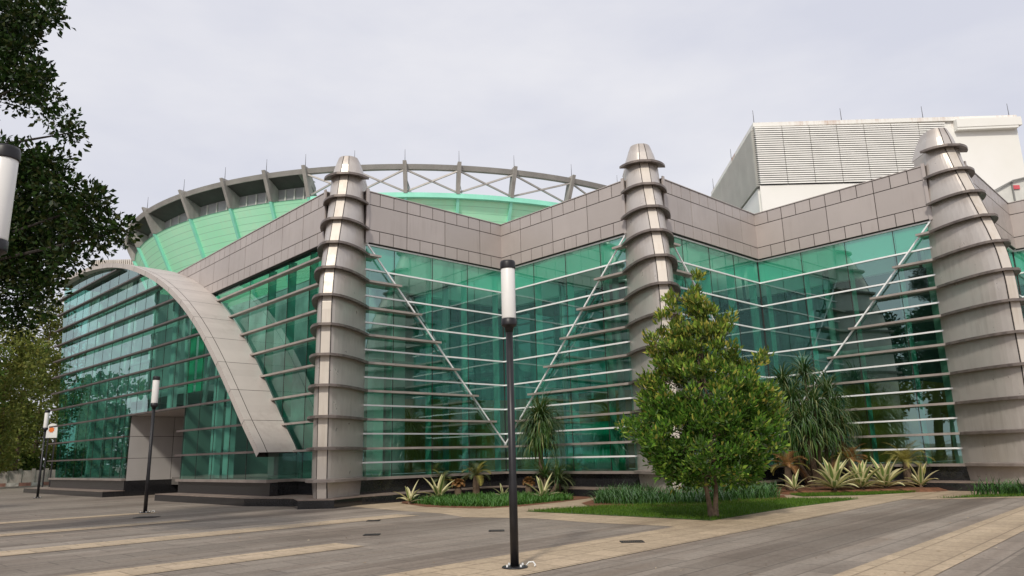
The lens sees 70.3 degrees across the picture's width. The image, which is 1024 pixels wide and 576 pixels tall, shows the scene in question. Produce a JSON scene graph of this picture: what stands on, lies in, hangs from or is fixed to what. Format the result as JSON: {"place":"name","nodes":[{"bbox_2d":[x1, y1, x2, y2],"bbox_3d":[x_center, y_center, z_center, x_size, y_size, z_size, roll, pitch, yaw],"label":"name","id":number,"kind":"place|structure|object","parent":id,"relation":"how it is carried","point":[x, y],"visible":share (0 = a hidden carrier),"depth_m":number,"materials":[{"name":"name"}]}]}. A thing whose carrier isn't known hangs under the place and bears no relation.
{"place":"outdoors","nodes":[
{"label":"outdoors","id":0,"kind":"place"},
{"bbox_2d":[0,143,20,256],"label":"street lamp","id":1,"kind":"object","parent":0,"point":[10,156],"visible":1,"depth_m":6.92,"materials":[{"name":"silver metal"}]},
{"bbox_2d":[71,259,151,477],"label":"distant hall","id":2,"kind":"structure","parent":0,"point":[81,431],"depth_m":88.23,"materials":[{"name":"concrete"}]},
{"bbox_2d":[451,479,464,494],"bbox_3d":[-2.134,8.008,29.072,0.562,0.750,0.584,7,-15,-31],"label":"cycad","id":3,"kind":"object","parent":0,"point":[458,483],"visible":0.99,"depth_m":29.00,"materials":[{"name":"brown plant"}]},
{"bbox_2d":[402,495,594,507],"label":"soil","id":4,"kind":"structure","parent":0,"point":[447,506],"depth_m":24.42,"materials":[{"name":"brown soil"}]},
{"bbox_2d":[396,481,420,503],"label":"variegated agave","id":5,"kind":"object","parent":4,"relation":"on","point":[410,495],"visible":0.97,"depth_m":26.03,"materials":[{"name":"green plant"}]},
{"bbox_2d":[418,473,453,496],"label":"variegated agave","id":6,"kind":"object","parent":4,"relation":"on","point":[438,490],"visible":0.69,"depth_m":27.79,"materials":[{"name":"green plant"}]},
{"bbox_2d":[431,469,456,489],"bbox_3d":[-2.897,8.097,30.208,1.182,1.123,1.214,-9,-15,31],"label":"cycad","id":7,"kind":"object","parent":4,"relation":"on","point":[447,481],"visible":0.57,"depth_m":30.14,"materials":[{"name":"green plant"}]},
{"bbox_2d":[461,461,490,494],"bbox_3d":[-1.475,7.883,30.028,1.451,1.392,1.650,-1,-13,0],"label":"cycad","id":8,"kind":"object","parent":4,"relation":"on","point":[477,481],"visible":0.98,"depth_m":29.89,"materials":[{"name":"green plant"}]},
{"bbox_2d":[411,489,573,506],"bbox_3d":[-0.755,7.476,26.011,6.088,0.326,5.582,-1,-13,0],"label":"ground cover","id":9,"kind":"object","parent":4,"relation":"on","point":[493,499],"visible":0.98,"depth_m":25.31,"materials":[{"name":"green plant"}]},
{"bbox_2d":[493,484,508,494],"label":"variegated agave","id":10,"kind":"object","parent":4,"relation":"on","point":[501,488],"visible":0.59,"depth_m":27.86,"materials":[{"name":"green plant"}]},
{"bbox_2d":[522,476,534,493],"bbox_3d":[0.663,7.820,28.618,0.548,0.778,0.566,-1,-13,0],"label":"cycad","id":11,"kind":"object","parent":4,"relation":"on","point":[530,481],"visible":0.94,"depth_m":28.53,"materials":[{"name":"brown plant"}]},
{"bbox_2d":[515,389,567,491],"bbox_3d":[1.044,6.098,28.806,2.622,4.202,2.550,-1,-13,0],"label":"single dracaena","id":12,"kind":"object","parent":4,"relation":"on","point":[539,431],"visible":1,"depth_m":28.47,"materials":[{"name":"green plant"}]},
{"bbox_2d":[525,473,561,496],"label":"variegated agave","id":13,"kind":"object","parent":4,"relation":"on","point":[543,489],"visible":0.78,"depth_m":26.58,"materials":[{"name":"green plant"}]},
{"bbox_2d":[526,455,575,492],"bbox_3d":[1.534,7.268,28.219,2.192,1.753,1.857,-1,-13,0],"label":"dark yucca","id":14,"kind":"object","parent":4,"relation":"on","point":[544,474],"visible":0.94,"depth_m":28.14,"materials":[{"name":"green plant"}]},
{"bbox_2d":[548,469,574,491],"bbox_3d":[1.865,7.699,28.861,1.326,1.065,1.288,3,-14,-19],"label":"cycad","id":15,"kind":"object","parent":4,"relation":"on","point":[560,485],"visible":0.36,"depth_m":28.72,"materials":[{"name":"green plant"}]},
{"bbox_2d":[0,470,1023,575],"bbox_3d":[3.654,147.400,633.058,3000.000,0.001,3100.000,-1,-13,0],"label":"plaza","id":16,"kind":"structure","parent":0,"point":[823,545],"depth_m":14.26,"materials":[{"name":"grey stone"}]},
{"bbox_2d":[0,345,15,440],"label":"broadleaf tree","id":17,"kind":"object","parent":16,"relation":"on","point":[4,359],"visible":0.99,"depth_m":59.01,"materials":[{"name":"green plant"}]},
{"bbox_2d":[6,483,17,486],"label":"kerb stone","id":18,"kind":"object","parent":16,"relation":"on","point":[11,484],"visible":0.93,"depth_m":64.71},
{"bbox_2d":[0,400,49,467],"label":"wood","id":19,"kind":"object","parent":16,"relation":"on","point":[17,433],"visible":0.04,"depth_m":132.91,"materials":[{"name":"green plant"}]},
{"bbox_2d":[19,482,30,485],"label":"kerb stone","id":20,"kind":"object","parent":16,"relation":"on","point":[25,484],"visible":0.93,"depth_m":65.38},
{"bbox_2d":[0,324,50,472],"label":"broadleaf tree","id":21,"kind":"object","parent":16,"relation":"on","point":[13,378],"visible":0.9,"depth_m":61.54,"materials":[{"name":"green plant"}]},
{"bbox_2d":[0,468,61,485],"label":"boundary wall","id":22,"kind":"structure","parent":16,"relation":"on","point":[21,476],"depth_m":66.40,"materials":[{"name":"concrete"}]},
{"bbox_2d":[0,339,68,471],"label":"broadleaf tree","id":23,"kind":"object","parent":16,"relation":"on","point":[26,431],"visible":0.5,"depth_m":67.27,"materials":[{"name":"green plant"}]},
{"bbox_2d":[31,482,41,485],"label":"kerb stone","id":24,"kind":"object","parent":16,"relation":"on","point":[34,483],"visible":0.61,"depth_m":65.83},
{"bbox_2d":[34,410,49,497],"bbox_3d":[-25.386,8.953,39.336,0.380,4.640,0.380,-1,-13,0],"label":"street lamp","id":25,"kind":"object","parent":16,"relation":"on","point":[46,420],"visible":0.98,"depth_m":39.38,"materials":[{"name":"black metal"}]},
{"bbox_2d":[0,443,86,477],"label":"clipped hedge","id":26,"kind":"object","parent":16,"relation":"on","point":[70,467],"visible":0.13,"depth_m":69.65,"materials":[{"name":"green plant"}]},
{"bbox_2d":[5,292,83,465],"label":"broadleaf tree","id":27,"kind":"object","parent":16,"relation":"on","point":[53,325],"visible":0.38,"depth_m":72.44,"materials":[{"name":"green plant"}]},
{"bbox_2d":[42,423,57,486],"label":"roadside sign","id":28,"kind":"object","parent":16,"relation":"on","point":[52,432],"visible":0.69,"depth_m":58.99,"materials":[{"name":"white metal"}]},
{"bbox_2d":[33,313,91,472],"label":"broadleaf tree","id":29,"kind":"object","parent":16,"relation":"on","point":[57,417],"visible":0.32,"depth_m":77.71,"materials":[{"name":"green plant"}]},
{"bbox_2d":[0,0,143,345],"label":"spreading tree","id":30,"kind":"object","parent":16,"relation":"on","point":[45,212],"visible":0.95,"depth_m":14.24,"materials":[{"name":"green plant"}]},
{"bbox_2d":[0,512,154,523],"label":"paving band","id":31,"kind":"object","parent":16,"relation":"on","point":[71,518],"visible":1,"depth_m":23.01,"materials":[{"name":"beige stone"}]},
{"bbox_2d":[139,376,159,512],"bbox_3d":[-12.511,5.378,25.206,0.380,4.640,0.380,-1,-13,0],"label":"street lamp","id":32,"kind":"object","parent":31,"relation":"on","point":[155,393],"visible":1,"depth_m":25.25,"materials":[{"name":"black metal"}]},
{"bbox_2d":[0,520,190,535],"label":"paving band","id":33,"kind":"object","parent":16,"relation":"on","point":[73,529],"visible":1,"depth_m":19.18,"materials":[{"name":"beige stone"}]},
{"bbox_2d":[135,516,159,517],"bbox_3d":[-11.333,7.108,22.570,0.620,0.012,0.500,-1,-13,0],"label":"drain cover","id":34,"kind":"object","parent":16,"relation":"on","point":[147,516],"visible":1,"depth_m":22.56,"materials":[{"name":"metal"}]},
{"bbox_2d":[23,263,296,505],"bbox_3d":[-17.019,4.856,44.012,31.591,14.417,13.050,-14,-18,42],"label":"entrance vault","id":35,"kind":"object","parent":16,"relation":"on","point":[218,426],"visible":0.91,"depth_m":39.26,"materials":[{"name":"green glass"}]},
{"bbox_2d":[0,514,418,555],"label":"paving band","id":36,"kind":"object","parent":16,"relation":"on","point":[85,545],"visible":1,"depth_m":16.39,"materials":[{"name":"beige stone"}]},
{"bbox_2d":[65,543,360,575],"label":"paving band","id":37,"kind":"object","parent":16,"relation":"on","point":[141,570],"visible":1,"depth_m":12.09,"materials":[{"name":"beige stone"}]},
{"bbox_2d":[171,128,1023,508],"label":"glass hall","id":38,"kind":"structure","parent":16,"relation":"on","point":[377,342],"depth_m":31.54,"materials":[{"name":"teal glass"}]},
{"bbox_2d":[124,155,606,306],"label":"auditorium bowl","id":39,"kind":"object","parent":38,"relation":"on","point":[182,230],"visible":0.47,"depth_m":53.06,"materials":[{"name":"glass"}]},
{"bbox_2d":[165,213,187,228],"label":"window","id":40,"kind":"structure","parent":39,"relation":"in","point":[181,218],"depth_m":57.64,"materials":[{"name":"grey glass"}]},
{"bbox_2d":[200,200,228,216],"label":"window","id":41,"kind":"structure","parent":39,"relation":"in","point":[219,206],"depth_m":54.90,"materials":[{"name":"grey glass"}]},
{"bbox_2d":[239,192,268,207],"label":"window","id":42,"kind":"structure","parent":39,"relation":"in","point":[260,198],"depth_m":53.28,"materials":[{"name":"grey glass"}]},
{"bbox_2d":[279,187,306,200],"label":"window","id":43,"kind":"structure","parent":39,"relation":"in","point":[295,193],"depth_m":52.30,"materials":[{"name":"grey glass"}]},
{"bbox_2d":[711,107,1023,213],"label":"louvred block","id":44,"kind":"structure","parent":38,"relation":"on","point":[770,165],"depth_m":59.91,"materials":[{"name":"white metal"}]},
{"bbox_2d":[995,177,1023,202],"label":"roof plant room","id":45,"kind":"object","parent":38,"relation":"on","point":[1010,191],"visible":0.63,"depth_m":38.99,"materials":[{"name":"grey paint"}]},
{"bbox_2d":[352,494,863,526],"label":"footpath","id":46,"kind":"structure","parent":16,"relation":"on","point":[503,512],"depth_m":20.63,"materials":[{"name":"beige stone"}]},
{"bbox_2d":[381,491,941,575],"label":"footpath","id":47,"kind":"structure","parent":16,"relation":"on","point":[550,558],"depth_m":13.22,"materials":[{"name":"beige stone"}]},
{"bbox_2d":[500,260,527,569],"bbox_3d":[-0.015,1.824,11.125,0.380,4.640,0.380,-1,-13,0],"label":"street lamp","id":48,"kind":"object","parent":47,"relation":"on","point":[508,303],"visible":1,"depth_m":11.12,"materials":[{"name":"black metal"}]},
{"bbox_2d":[620,540,644,542],"bbox_3d":[2.195,4.640,13.312,0.420,0.012,0.300,-1,-13,0],"label":"drain cover","id":49,"kind":"object","parent":47,"relation":"on","point":[630,541],"visible":1,"depth_m":13.30,"materials":[{"name":"metal"}]},
{"bbox_2d":[833,506,1023,575],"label":"paving band","id":50,"kind":"object","parent":16,"relation":"on","point":[953,548],"depth_m":11.26,"materials":[{"name":"beige stone"}]},
{"bbox_2d":[907,491,1023,498],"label":"footpath","id":51,"kind":"structure","parent":16,"relation":"on","point":[941,495],"depth_m":23.31,"materials":[{"name":"beige stone"}]},
{"bbox_2d":[0,0,1023,466],"label":"sky","id":52,"kind":"structure","parent":0,"point":[167,93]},
{"bbox_2d":[583,495,786,506],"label":"soil","id":53,"kind":"structure","parent":0,"point":[591,502],"depth_m":23.52,"materials":[{"name":"brown soil"}]},
{"bbox_2d":[583,480,783,504],"bbox_3d":[6.048,6.965,25.274,7.769,0.663,6.473,-1,-13,0],"label":"border hedge","id":54,"kind":"object","parent":53,"relation":"on","point":[623,495],"visible":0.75,"depth_m":23.57,"materials":[{"name":"green plant"}]},
{"bbox_2d":[528,496,853,520],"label":"lawn","id":55,"kind":"structure","parent":0,"point":[634,515],"depth_m":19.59,"materials":[{"name":"plant"}]},
{"bbox_2d":[614,268,792,517],"bbox_3d":[4.814,2.465,18.189,4.713,6.384,4.645,-1,-13,0],"label":"conical tree","id":56,"kind":"object","parent":55,"relation":"on","point":[741,422],"visible":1,"depth_m":17.53,"materials":[{"name":"green plant"}]},
{"bbox_2d":[775,485,948,494],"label":"soil","id":57,"kind":"structure","parent":0,"point":[866,489],"depth_m":26.15,"materials":[{"name":"brown soil"}]},
{"bbox_2d":[770,450,809,489],"bbox_3d":[10.284,6.847,27.134,1.578,1.543,1.723,-1,-13,0],"label":"cycad","id":58,"kind":"object","parent":57,"relation":"on","point":[786,460],"visible":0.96,"depth_m":27.02,"materials":[{"name":"brown plant"}]},
{"bbox_2d":[777,469,811,490],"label":"variegated agave","id":59,"kind":"object","parent":57,"relation":"on","point":[793,484],"visible":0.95,"depth_m":26.16,"materials":[{"name":"green plant"}]},
{"bbox_2d":[760,349,867,486],"bbox_3d":[11.793,5.035,28.563,5.119,5.765,3.809,-1,-13,0],"label":"dracaena clump","id":60,"kind":"object","parent":57,"relation":"on","point":[830,423],"visible":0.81,"depth_m":28.21,"materials":[{"name":"green plant"}]},
{"bbox_2d":[806,452,865,489],"bbox_3d":[11.615,6.652,26.236,2.227,1.455,2.285,-1,-13,0],"label":"variegated agave","id":61,"kind":"object","parent":57,"relation":"on","point":[831,476],"visible":0.98,"depth_m":25.97,"materials":[{"name":"green plant"}]},
{"bbox_2d":[829,441,872,486],"bbox_3d":[12.962,6.761,27.767,1.786,1.864,1.686,-1,-13,0],"label":"cycad","id":62,"kind":"object","parent":57,"relation":"on","point":[849,455],"visible":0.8,"depth_m":27.65,"materials":[{"name":"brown plant"}]},
{"bbox_2d":[841,459,891,488],"bbox_3d":[12.704,6.804,26.484,1.979,1.217,2.004,-1,-13,0],"label":"variegated agave","id":63,"kind":"object","parent":57,"relation":"on","point":[861,483],"visible":0.84,"depth_m":26.26,"materials":[{"name":"green plant"}]},
{"bbox_2d":[867,457,914,487],"bbox_3d":[13.551,6.793,26.620,2.082,1.261,1.920,-9,-15,30],"label":"variegated agave","id":64,"kind":"object","parent":57,"relation":"on","point":[883,474],"visible":0.89,"depth_m":26.36,"materials":[{"name":"green plant"}]},
{"bbox_2d":[880,440,932,486],"bbox_3d":[14.736,6.603,27.115,1.759,1.794,1.850,-6,-14,18],"label":"cycad","id":65,"kind":"object","parent":57,"relation":"on","point":[905,465],"visible":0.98,"depth_m":27.02,"materials":[{"name":"green plant"}]},
{"bbox_2d":[902,462,937,486],"bbox_3d":[15.019,6.863,26.709,1.484,1.092,1.430,-13,-17,41],"label":"variegated agave","id":66,"kind":"object","parent":57,"relation":"on","point":[919,479],"visible":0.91,"depth_m":26.50,"materials":[{"name":"green plant"}]},
{"bbox_2d":[937,492,1023,497],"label":"grass","id":67,"kind":"structure","parent":0,"point":[991,494],"depth_m":22.48,"materials":[{"name":"green plant"}]},
{"bbox_2d":[965,475,1023,495],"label":"border hedge","id":68,"kind":"object","parent":67,"relation":"on","point":[1008,488],"visible":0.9,"depth_m":23.00,"materials":[{"name":"green plant"}]},
{"label":"lawn","id":69,"kind":"structure","parent":0,"visible":0},
{"bbox_2d":[790,490,916,495],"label":"grass","id":70,"kind":"structure","parent":69,"relation":"on","point":[834,493],"depth_m":25.10,"materials":[{"name":"green plant"}]}
]}

